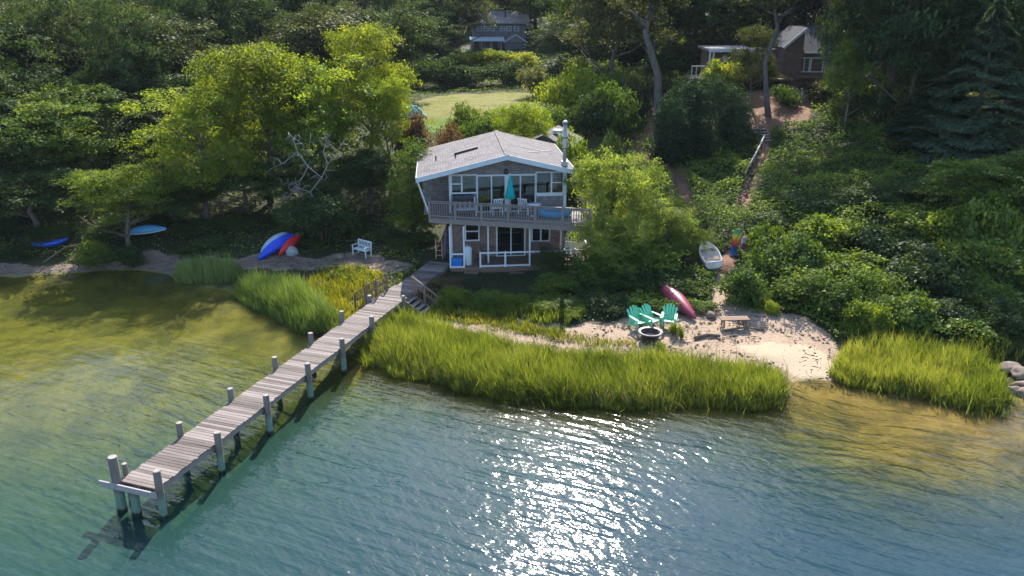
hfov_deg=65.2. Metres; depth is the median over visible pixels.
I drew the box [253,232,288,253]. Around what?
kayak
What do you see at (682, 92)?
round tree
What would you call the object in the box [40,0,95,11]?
broadleaf tree
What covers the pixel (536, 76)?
bush
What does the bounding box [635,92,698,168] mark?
round tree
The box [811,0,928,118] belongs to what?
broadleaf tree
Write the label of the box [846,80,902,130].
bush
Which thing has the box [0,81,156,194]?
broadleaf tree
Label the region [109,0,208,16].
broadleaf tree
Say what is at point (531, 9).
broadleaf tree
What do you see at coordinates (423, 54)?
bush
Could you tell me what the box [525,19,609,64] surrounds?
broadleaf tree
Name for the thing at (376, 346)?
marsh grass
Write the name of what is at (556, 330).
drift twig
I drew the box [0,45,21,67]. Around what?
broadleaf tree
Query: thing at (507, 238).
sliding door
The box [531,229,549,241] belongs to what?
window
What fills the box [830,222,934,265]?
vine covered bush
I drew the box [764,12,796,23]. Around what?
broadleaf tree
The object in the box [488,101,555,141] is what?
bush
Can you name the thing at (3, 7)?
broadleaf tree
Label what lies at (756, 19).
bush
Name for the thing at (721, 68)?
bush
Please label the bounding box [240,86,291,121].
bush
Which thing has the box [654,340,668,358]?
weed
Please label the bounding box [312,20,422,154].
broadleaf tree
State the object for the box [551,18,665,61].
broadleaf tree
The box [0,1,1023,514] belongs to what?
ground
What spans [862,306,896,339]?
weed
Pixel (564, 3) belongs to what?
broadleaf tree
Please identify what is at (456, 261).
storage bin
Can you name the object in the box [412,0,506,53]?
broadleaf tree
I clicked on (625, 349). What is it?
short grass
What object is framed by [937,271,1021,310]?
bush
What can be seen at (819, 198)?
vine covered bush
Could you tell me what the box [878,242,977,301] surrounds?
vine covered bush
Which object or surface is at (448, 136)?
bush
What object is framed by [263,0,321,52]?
broadleaf tree
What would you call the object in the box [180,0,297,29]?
broadleaf tree
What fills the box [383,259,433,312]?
shore grass
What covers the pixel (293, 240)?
kayak
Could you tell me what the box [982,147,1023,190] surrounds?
broadleaf tree
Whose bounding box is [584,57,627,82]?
bush
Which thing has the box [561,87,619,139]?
bush
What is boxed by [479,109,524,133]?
bush
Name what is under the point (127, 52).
broadleaf tree
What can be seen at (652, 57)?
oak tree
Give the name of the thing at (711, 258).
rowing boat
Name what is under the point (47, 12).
broadleaf tree
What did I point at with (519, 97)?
lawn grass
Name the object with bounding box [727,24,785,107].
broadleaf tree
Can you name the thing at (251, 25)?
broadleaf tree
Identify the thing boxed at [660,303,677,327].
beach chair
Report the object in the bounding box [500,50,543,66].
bush
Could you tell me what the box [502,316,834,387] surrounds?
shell
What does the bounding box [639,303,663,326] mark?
beach chair
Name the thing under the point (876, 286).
bush
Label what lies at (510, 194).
patio umbrella
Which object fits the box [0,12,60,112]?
broadleaf tree
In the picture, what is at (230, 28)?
broadleaf tree
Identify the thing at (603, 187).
broadleaf tree
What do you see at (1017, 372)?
boulder
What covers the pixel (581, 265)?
bush
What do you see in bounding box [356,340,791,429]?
marsh grass
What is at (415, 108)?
tarp heap
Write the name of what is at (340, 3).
broadleaf tree
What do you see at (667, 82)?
bush
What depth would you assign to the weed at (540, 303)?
41.77 m
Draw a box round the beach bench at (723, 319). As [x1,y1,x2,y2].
[718,316,749,327]
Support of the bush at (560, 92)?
on the ground at (96, 371)
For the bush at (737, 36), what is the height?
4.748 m
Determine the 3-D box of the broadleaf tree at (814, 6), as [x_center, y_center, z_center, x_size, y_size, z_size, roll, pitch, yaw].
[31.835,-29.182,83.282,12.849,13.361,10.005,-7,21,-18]
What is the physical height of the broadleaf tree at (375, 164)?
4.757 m
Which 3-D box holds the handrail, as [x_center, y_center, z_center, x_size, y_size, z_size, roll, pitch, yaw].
[18.100,-9.603,59.633,0.158,2.548,7.202,9,22,24]
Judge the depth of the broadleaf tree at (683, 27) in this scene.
89.38 m
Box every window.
[450,174,476,193]
[465,225,479,240]
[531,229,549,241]
[535,171,563,193]
[801,57,810,71]
[810,57,823,71]
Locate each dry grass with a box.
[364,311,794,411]
[467,333,704,361]
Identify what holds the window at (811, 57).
in the brown house at (798, 55)
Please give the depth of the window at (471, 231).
48.32 m
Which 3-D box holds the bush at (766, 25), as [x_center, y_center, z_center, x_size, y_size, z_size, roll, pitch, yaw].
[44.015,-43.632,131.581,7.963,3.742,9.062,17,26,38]
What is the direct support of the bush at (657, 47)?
on the ground at (96, 371)
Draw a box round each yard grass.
[422,118,451,129]
[443,270,578,301]
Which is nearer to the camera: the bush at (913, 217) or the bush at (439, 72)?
the bush at (913, 217)
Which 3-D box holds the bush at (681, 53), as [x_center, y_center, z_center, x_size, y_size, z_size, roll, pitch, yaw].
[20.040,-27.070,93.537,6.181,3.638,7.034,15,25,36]
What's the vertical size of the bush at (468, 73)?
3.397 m
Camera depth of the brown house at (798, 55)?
74.33 m
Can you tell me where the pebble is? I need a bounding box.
[2,251,832,388]
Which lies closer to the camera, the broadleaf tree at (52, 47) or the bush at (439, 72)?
the broadleaf tree at (52, 47)
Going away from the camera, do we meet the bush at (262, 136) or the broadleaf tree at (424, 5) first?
the bush at (262, 136)
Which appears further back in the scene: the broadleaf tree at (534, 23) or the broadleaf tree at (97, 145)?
the broadleaf tree at (534, 23)
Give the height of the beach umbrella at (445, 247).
1.967 m
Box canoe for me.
[659,282,696,319]
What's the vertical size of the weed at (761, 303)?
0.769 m
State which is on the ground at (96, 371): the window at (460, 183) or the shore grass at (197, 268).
the shore grass at (197, 268)
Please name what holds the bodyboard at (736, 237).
on the bodyboard at (732, 251)
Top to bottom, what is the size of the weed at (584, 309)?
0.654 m
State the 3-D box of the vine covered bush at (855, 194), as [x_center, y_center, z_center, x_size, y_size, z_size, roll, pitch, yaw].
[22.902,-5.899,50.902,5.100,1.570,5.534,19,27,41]
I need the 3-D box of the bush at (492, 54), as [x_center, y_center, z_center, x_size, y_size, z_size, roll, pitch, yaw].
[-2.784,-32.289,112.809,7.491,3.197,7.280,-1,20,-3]
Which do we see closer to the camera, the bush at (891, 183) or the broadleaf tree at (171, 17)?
the bush at (891, 183)
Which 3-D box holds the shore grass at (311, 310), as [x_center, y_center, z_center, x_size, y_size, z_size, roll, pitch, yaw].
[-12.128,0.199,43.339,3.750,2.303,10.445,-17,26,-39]
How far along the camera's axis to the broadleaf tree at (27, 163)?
54.98 m
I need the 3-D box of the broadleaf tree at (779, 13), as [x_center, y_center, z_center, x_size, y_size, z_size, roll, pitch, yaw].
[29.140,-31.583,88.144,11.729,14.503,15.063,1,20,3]
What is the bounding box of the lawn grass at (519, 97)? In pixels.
[406,92,541,126]
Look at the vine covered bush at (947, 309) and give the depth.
38.57 m
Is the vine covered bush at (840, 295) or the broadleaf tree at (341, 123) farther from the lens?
the broadleaf tree at (341, 123)
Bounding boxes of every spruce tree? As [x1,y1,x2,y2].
[879,71,987,156]
[907,0,1023,165]
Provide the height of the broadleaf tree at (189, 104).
9.503 m
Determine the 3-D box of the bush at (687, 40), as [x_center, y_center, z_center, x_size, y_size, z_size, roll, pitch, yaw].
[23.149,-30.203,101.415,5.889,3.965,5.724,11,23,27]
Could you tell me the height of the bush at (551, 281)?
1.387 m
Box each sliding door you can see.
[476,174,535,212]
[496,222,525,256]
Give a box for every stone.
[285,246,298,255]
[334,253,343,259]
[706,311,715,318]
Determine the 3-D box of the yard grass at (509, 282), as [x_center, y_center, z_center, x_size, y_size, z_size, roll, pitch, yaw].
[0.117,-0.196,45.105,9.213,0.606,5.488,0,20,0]
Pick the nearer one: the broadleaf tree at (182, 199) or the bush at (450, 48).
the broadleaf tree at (182, 199)
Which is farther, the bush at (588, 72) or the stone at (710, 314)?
the bush at (588, 72)
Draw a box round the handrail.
[744,135,764,181]
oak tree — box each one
[603,0,692,142]
[731,0,800,116]
[820,0,837,90]
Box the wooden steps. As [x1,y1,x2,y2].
[751,126,773,141]
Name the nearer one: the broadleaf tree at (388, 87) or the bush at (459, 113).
the broadleaf tree at (388, 87)
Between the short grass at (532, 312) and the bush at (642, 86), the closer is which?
the short grass at (532, 312)
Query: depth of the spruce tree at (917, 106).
56.49 m
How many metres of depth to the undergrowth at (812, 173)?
54.38 m
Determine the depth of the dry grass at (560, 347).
38.22 m
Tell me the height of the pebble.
1.538 m
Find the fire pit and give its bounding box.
[638,326,662,341]
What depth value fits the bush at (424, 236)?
51.34 m
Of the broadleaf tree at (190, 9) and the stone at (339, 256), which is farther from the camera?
the broadleaf tree at (190, 9)
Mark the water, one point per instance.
(385, 496)
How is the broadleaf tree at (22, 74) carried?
on the ground at (96, 371)
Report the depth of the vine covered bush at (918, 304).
38.16 m
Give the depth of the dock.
31.16 m
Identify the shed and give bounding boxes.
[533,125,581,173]
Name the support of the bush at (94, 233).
on the ground at (96, 371)
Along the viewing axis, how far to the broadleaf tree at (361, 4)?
100.10 m
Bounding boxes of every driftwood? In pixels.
[43,244,83,262]
[693,333,719,339]
[724,327,763,331]
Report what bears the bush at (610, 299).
on the ground at (96, 371)
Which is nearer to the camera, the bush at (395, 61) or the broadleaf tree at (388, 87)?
the broadleaf tree at (388, 87)
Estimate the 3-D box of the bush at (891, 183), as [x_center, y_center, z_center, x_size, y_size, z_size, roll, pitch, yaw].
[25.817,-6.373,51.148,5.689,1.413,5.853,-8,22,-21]
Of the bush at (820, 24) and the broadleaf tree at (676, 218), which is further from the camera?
the bush at (820, 24)
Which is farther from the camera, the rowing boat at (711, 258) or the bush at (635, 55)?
the bush at (635, 55)
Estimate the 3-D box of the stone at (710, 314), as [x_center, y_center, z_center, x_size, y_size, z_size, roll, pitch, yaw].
[10.127,1.386,40.693,0.532,0.418,0.514,0,20,0]
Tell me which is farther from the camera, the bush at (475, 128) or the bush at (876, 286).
the bush at (475, 128)
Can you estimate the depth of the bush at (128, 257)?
49.65 m
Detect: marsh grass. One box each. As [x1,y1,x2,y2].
[356,301,790,416]
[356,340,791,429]
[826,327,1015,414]
[838,365,1016,421]
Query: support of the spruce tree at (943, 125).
on the ground at (96, 371)
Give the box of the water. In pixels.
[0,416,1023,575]
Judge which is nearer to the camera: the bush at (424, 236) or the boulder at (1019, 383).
the boulder at (1019, 383)
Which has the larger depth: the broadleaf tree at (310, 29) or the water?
the broadleaf tree at (310, 29)
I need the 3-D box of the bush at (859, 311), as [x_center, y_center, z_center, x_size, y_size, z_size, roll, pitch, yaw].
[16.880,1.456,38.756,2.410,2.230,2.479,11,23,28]
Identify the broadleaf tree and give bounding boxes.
[0,0,70,56]
[0,0,90,93]
[0,1,43,58]
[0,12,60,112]
[0,14,130,93]
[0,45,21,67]
[0,57,143,150]
[0,69,37,164]
[0,71,163,171]
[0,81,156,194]
[0,106,88,205]
[0,165,89,227]
[30,3,245,126]
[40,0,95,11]
[49,162,192,247]
[66,0,172,9]
[66,0,179,151]
[69,6,216,123]
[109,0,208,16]
[109,181,220,222]
[119,83,283,218]
[126,67,275,167]
[142,0,225,85]
[163,0,269,50]
[163,40,280,105]
[163,155,305,212]
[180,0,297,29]
[181,39,328,203]
[204,0,293,47]
[216,3,283,47]
[222,49,392,189]
[240,154,383,203]
[242,4,408,75]
[254,17,304,54]
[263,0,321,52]
[266,0,338,41]
[295,0,367,69]
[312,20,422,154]
[320,0,374,9]
[320,147,408,214]
[328,0,409,16]
[328,2,442,78]
[354,74,414,194]
[374,0,409,14]
[383,0,415,15]
[391,0,466,58]
[400,15,466,64]
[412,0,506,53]
[433,0,463,39]
[468,0,520,13]
[470,108,483,119]
[486,0,546,22]
[504,0,574,37]
[519,1,537,37]
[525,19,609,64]
[533,0,554,21]
[541,0,587,45]
[551,0,677,86]
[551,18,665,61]
[557,138,671,259]
[569,205,663,280]
[622,0,693,54]
[631,189,724,262]
[650,7,691,51]
[665,0,740,59]
[670,0,776,49]
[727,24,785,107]
[732,0,821,35]
[736,3,785,39]
[759,0,839,33]
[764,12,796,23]
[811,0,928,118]
[818,36,883,132]
[823,0,968,109]
[843,0,1012,107]
[856,2,930,83]
[918,0,1021,97]
[952,0,1023,123]
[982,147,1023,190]
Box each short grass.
[305,262,383,322]
[428,305,637,346]
[432,287,580,324]
[597,345,647,355]
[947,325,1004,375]
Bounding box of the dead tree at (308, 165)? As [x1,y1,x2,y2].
[268,132,349,232]
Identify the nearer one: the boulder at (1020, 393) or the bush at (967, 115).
the boulder at (1020, 393)
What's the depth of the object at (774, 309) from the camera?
40.71 m
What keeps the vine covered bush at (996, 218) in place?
on the ground at (96, 371)
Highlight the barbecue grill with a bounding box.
[453,194,473,213]
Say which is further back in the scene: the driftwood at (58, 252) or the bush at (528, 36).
the bush at (528, 36)
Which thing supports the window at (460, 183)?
in the beach house at (481, 167)
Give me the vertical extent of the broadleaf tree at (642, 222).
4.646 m
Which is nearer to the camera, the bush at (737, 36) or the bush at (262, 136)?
the bush at (262, 136)
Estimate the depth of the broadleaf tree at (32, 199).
51.71 m
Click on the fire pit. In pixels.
(650, 333)
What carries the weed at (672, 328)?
on the ground at (96, 371)
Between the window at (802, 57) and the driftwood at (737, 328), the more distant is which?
the window at (802, 57)
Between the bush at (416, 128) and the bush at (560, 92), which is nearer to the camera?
the bush at (416, 128)
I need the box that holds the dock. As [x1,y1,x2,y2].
[99,273,437,519]
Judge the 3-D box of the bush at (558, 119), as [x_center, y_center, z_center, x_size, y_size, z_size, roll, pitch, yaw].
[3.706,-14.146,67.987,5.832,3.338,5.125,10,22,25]
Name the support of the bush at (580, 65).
on the ground at (96, 371)
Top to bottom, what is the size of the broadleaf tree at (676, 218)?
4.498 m
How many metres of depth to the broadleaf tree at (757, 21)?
91.12 m
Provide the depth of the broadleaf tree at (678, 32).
97.67 m
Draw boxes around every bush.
[14,224,79,246]
[62,239,113,268]
[76,214,134,243]
[109,243,147,270]
[130,208,187,226]
[172,246,198,254]
[231,108,297,155]
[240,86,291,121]
[266,194,321,239]
[281,193,379,243]
[297,236,325,246]
[381,56,419,64]
[386,60,430,88]
[387,105,432,174]
[393,47,451,59]
[408,230,440,242]
[410,54,466,87]
[417,274,468,295]
[425,122,463,176]
[437,33,466,58]
[443,63,499,88]
[445,100,480,138]
[446,50,493,66]
[453,113,499,138]
[469,47,516,66]
[479,58,527,85]
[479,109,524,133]
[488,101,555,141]
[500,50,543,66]
[515,63,551,97]
[516,104,557,137]
[522,103,576,132]
[526,27,542,40]
[527,271,584,295]
[530,74,579,113]
[531,244,574,275]
[545,293,590,313]
[548,66,612,114]
[556,126,591,204]
[559,250,629,296]
[560,54,590,94]
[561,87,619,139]
[564,269,620,302]
[566,67,599,81]
[580,289,632,316]
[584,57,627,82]
[586,38,625,67]
[586,80,646,142]
[595,128,632,191]
[603,67,646,116]
[606,240,691,294]
[616,63,653,122]
[617,44,648,69]
[630,51,700,81]
[638,33,661,56]
[640,262,681,281]
[642,274,695,296]
[653,67,685,105]
[658,30,691,46]
[659,42,686,52]
[661,41,702,70]
[676,33,705,46]
[678,281,715,297]
[686,29,736,59]
[690,299,725,311]
[698,57,746,95]
[710,36,758,46]
[710,264,772,312]
[719,14,749,34]
[736,25,774,41]
[739,209,794,234]
[740,221,794,248]
[744,231,827,286]
[749,12,764,24]
[752,16,799,27]
[768,265,837,302]
[770,84,804,107]
[775,187,848,219]
[788,210,866,250]
[799,79,852,102]
[801,277,866,317]
[814,19,844,32]
[818,247,888,283]
[820,85,871,124]
[826,181,917,210]
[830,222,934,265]
[832,297,888,338]
[842,263,914,311]
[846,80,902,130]
[872,174,950,200]
[874,286,942,336]
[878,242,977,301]
[881,201,956,239]
[904,154,1023,211]
[913,204,983,247]
[914,108,974,133]
[919,297,986,336]
[932,234,1023,286]
[937,229,1023,275]
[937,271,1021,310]
[942,189,1023,254]
[983,255,1023,301]
[983,294,1023,341]
[1003,199,1023,234]
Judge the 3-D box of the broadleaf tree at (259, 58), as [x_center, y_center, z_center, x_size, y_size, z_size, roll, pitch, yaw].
[-17.698,-11.283,56.440,10.124,12.009,10.456,3,20,9]
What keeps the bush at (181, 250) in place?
on the ground at (96, 371)
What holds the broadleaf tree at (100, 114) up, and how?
on the ground at (96, 371)
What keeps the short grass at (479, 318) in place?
on the ground at (96, 371)
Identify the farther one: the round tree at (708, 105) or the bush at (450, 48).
the bush at (450, 48)
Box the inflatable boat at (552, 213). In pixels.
[537,208,570,218]
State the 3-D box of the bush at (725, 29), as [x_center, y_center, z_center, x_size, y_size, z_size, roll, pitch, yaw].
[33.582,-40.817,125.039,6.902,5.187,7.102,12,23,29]
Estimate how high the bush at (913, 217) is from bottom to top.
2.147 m
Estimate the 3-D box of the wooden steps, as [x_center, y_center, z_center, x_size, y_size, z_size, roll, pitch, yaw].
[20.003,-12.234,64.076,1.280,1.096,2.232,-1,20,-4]
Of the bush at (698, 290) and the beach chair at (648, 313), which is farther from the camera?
the bush at (698, 290)
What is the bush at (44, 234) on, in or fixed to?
on the ground at (96, 371)
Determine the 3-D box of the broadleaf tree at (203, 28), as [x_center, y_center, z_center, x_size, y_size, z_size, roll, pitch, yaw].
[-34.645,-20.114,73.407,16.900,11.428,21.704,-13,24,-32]
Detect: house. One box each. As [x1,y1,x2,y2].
[416,120,593,273]
[470,11,528,50]
[685,25,835,86]
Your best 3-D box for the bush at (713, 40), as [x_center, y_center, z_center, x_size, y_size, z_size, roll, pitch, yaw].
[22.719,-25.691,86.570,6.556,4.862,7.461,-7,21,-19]
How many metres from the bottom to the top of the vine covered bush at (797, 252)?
3.259 m
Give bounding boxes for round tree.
[380,135,441,237]
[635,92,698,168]
[647,76,717,152]
[681,72,743,157]
[707,81,760,145]
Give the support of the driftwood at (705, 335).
on the ground at (96, 371)
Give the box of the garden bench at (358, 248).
[352,238,371,258]
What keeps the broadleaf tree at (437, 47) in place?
on the ground at (96, 371)
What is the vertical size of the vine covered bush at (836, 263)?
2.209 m
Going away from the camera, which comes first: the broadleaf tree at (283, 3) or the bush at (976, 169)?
the bush at (976, 169)
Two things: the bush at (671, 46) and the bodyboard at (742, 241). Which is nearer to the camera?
the bodyboard at (742, 241)
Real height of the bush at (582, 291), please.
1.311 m
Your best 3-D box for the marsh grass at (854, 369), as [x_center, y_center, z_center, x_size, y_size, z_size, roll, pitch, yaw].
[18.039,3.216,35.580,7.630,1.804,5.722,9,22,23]
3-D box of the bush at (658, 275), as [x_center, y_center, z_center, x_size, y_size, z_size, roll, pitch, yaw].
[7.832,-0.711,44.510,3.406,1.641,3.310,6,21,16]
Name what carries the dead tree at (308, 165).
on the ground at (96, 371)
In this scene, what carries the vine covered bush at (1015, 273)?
on the ground at (96, 371)
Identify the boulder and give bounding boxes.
[998,361,1020,372]
[1005,386,1019,393]
[1009,366,1023,380]
[1011,381,1023,386]
[1016,387,1023,398]
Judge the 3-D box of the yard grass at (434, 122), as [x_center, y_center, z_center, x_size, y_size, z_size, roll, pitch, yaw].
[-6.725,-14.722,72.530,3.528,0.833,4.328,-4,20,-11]
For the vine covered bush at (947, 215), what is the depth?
44.74 m
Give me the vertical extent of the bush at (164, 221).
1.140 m
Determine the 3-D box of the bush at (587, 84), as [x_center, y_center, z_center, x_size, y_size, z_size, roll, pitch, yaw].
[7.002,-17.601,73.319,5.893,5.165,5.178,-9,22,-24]
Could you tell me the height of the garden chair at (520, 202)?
1.010 m
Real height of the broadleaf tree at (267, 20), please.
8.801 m
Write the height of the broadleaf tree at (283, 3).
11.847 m
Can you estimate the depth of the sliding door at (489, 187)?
47.57 m
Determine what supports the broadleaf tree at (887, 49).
on the ground at (96, 371)
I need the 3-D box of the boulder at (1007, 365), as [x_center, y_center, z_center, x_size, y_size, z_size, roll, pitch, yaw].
[22.355,3.584,35.880,1.164,0.478,0.808,0,20,0]
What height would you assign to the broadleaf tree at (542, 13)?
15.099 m
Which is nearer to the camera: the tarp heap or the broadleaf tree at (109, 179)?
the broadleaf tree at (109, 179)
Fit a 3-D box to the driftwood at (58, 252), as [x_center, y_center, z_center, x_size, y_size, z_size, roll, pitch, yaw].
[-28.287,-2.254,50.596,2.560,0.877,0.481,-13,23,-31]
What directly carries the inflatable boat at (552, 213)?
on the beach house at (481, 167)
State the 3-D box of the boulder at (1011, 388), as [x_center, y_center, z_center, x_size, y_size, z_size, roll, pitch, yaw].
[21.494,4.360,34.299,0.751,0.317,0.514,0,20,0]
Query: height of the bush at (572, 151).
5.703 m
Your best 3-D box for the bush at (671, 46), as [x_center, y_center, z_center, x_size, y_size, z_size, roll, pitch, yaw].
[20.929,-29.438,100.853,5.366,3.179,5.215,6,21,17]
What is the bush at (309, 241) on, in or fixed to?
on the ground at (96, 371)
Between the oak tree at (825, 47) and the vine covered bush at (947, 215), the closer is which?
the vine covered bush at (947, 215)
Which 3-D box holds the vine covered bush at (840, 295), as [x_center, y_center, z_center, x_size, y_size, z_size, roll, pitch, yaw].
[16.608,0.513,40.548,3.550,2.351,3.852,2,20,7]
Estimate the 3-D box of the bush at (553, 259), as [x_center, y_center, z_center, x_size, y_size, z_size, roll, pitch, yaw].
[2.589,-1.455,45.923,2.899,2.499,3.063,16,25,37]
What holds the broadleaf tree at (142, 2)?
on the ground at (96, 371)
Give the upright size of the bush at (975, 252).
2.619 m
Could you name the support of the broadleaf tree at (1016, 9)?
on the ground at (96, 371)
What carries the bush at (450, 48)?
on the ground at (96, 371)
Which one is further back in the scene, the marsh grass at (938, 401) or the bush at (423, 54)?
the bush at (423, 54)
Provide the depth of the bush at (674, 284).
42.84 m
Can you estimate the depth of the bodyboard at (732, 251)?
47.39 m
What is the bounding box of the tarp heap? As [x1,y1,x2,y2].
[404,105,425,116]
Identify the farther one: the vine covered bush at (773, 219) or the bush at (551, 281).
the vine covered bush at (773, 219)
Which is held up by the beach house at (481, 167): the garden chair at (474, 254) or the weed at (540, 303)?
the garden chair at (474, 254)
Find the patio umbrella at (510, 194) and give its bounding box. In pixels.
[505,173,515,215]
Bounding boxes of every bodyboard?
[729,246,737,255]
[732,229,740,245]
[741,237,746,249]
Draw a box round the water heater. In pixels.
[465,244,471,264]
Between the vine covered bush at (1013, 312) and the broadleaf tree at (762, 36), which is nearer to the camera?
the vine covered bush at (1013, 312)
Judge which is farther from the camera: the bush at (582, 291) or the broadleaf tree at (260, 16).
the broadleaf tree at (260, 16)
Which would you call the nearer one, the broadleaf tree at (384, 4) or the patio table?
the patio table
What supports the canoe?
on the ground at (96, 371)
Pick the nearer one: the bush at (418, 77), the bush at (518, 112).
the bush at (518, 112)
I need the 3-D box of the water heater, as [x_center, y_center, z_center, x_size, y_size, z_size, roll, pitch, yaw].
[-2.617,-1.984,47.292,0.500,1.220,0.492,-2,20,-5]
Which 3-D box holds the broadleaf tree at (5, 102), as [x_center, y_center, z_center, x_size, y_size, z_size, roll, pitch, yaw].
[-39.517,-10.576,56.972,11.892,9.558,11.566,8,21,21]
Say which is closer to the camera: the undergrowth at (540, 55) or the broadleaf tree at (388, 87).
the broadleaf tree at (388, 87)
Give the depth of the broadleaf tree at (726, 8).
83.72 m
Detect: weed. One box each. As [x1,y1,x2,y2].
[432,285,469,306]
[464,289,504,311]
[501,292,532,315]
[528,296,559,310]
[557,305,587,318]
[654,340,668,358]
[667,323,678,334]
[677,324,684,339]
[757,295,773,309]
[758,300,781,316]
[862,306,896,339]
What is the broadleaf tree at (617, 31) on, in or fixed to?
on the ground at (96, 371)
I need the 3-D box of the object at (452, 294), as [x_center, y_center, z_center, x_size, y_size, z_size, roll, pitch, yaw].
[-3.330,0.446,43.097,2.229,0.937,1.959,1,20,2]
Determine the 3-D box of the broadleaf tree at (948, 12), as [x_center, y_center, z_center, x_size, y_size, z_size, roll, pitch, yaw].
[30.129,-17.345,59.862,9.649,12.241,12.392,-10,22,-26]
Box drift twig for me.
[8,253,832,383]
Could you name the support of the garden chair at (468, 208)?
on the beach house at (481, 167)
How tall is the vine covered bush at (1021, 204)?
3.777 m
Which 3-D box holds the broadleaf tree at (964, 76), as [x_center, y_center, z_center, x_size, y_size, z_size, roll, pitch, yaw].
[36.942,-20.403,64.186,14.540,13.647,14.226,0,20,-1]
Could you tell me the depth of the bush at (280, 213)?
51.59 m
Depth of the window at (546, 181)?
47.68 m
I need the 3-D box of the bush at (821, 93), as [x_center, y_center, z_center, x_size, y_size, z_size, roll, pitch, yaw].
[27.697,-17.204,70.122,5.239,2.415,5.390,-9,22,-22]
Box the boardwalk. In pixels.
[398,261,451,292]
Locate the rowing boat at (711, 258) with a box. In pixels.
[698,241,722,268]
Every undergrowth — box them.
[0,51,1023,348]
[281,16,845,81]
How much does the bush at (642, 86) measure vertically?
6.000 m
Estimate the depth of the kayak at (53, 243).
51.16 m
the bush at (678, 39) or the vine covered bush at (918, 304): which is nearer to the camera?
the vine covered bush at (918, 304)
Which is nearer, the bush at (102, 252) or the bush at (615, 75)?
the bush at (102, 252)
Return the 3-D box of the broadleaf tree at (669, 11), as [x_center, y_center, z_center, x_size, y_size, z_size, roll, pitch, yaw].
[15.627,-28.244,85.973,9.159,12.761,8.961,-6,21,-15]
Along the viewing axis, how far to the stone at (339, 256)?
49.56 m
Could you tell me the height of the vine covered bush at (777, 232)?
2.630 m
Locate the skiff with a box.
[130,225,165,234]
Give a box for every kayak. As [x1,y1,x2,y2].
[30,238,67,246]
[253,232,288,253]
[258,233,294,259]
[279,233,301,255]
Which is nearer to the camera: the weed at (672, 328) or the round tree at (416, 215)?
the weed at (672, 328)
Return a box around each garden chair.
[457,197,476,215]
[471,243,483,263]
[490,198,503,214]
[517,198,530,214]
[530,242,540,260]
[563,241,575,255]
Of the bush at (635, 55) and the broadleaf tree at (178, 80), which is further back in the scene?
the bush at (635, 55)
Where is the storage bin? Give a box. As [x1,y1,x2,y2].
[451,258,461,265]
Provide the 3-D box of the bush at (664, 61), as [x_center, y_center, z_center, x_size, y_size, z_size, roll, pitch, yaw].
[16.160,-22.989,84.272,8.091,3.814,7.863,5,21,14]
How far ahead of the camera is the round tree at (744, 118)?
62.40 m
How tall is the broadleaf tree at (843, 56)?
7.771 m
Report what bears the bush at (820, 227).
on the ground at (96, 371)
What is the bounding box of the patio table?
[527,202,540,216]
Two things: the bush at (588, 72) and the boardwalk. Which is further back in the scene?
the bush at (588, 72)
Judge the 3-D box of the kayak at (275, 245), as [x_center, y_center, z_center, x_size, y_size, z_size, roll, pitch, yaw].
[-14.854,-2.753,50.416,0.740,0.565,3.134,24,49,27]
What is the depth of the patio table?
46.88 m
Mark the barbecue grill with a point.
(463, 197)
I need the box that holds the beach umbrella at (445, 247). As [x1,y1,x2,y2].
[443,226,447,258]
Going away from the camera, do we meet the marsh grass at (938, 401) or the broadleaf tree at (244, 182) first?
the marsh grass at (938, 401)
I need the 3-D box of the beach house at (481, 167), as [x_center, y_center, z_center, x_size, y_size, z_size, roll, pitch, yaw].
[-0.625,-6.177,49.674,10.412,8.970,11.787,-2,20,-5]
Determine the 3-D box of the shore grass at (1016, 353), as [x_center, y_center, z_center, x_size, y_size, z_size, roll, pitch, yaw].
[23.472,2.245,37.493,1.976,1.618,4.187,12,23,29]
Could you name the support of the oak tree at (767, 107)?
on the ground at (96, 371)
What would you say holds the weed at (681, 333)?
on the ground at (96, 371)
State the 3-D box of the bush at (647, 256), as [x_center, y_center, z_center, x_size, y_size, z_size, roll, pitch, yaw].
[7.393,-1.233,44.865,5.034,2.687,5.180,-6,21,-15]
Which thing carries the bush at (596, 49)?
on the ground at (96, 371)
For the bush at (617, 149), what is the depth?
56.59 m
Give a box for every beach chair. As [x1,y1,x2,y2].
[627,305,648,330]
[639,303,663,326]
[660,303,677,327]
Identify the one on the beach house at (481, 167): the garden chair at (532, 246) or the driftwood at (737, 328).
the garden chair at (532, 246)
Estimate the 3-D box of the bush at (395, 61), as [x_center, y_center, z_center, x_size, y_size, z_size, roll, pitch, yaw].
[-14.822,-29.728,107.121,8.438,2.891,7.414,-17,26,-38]
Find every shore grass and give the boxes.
[168,250,241,284]
[232,264,344,336]
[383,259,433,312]
[988,320,1023,364]
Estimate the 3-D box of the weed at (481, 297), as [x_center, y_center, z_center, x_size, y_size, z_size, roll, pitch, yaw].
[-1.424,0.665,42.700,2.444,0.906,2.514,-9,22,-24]
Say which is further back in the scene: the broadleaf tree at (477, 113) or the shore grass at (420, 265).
the broadleaf tree at (477, 113)
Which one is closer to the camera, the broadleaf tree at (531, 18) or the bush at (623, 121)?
the bush at (623, 121)
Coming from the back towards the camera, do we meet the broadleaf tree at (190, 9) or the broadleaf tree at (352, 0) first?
the broadleaf tree at (352, 0)

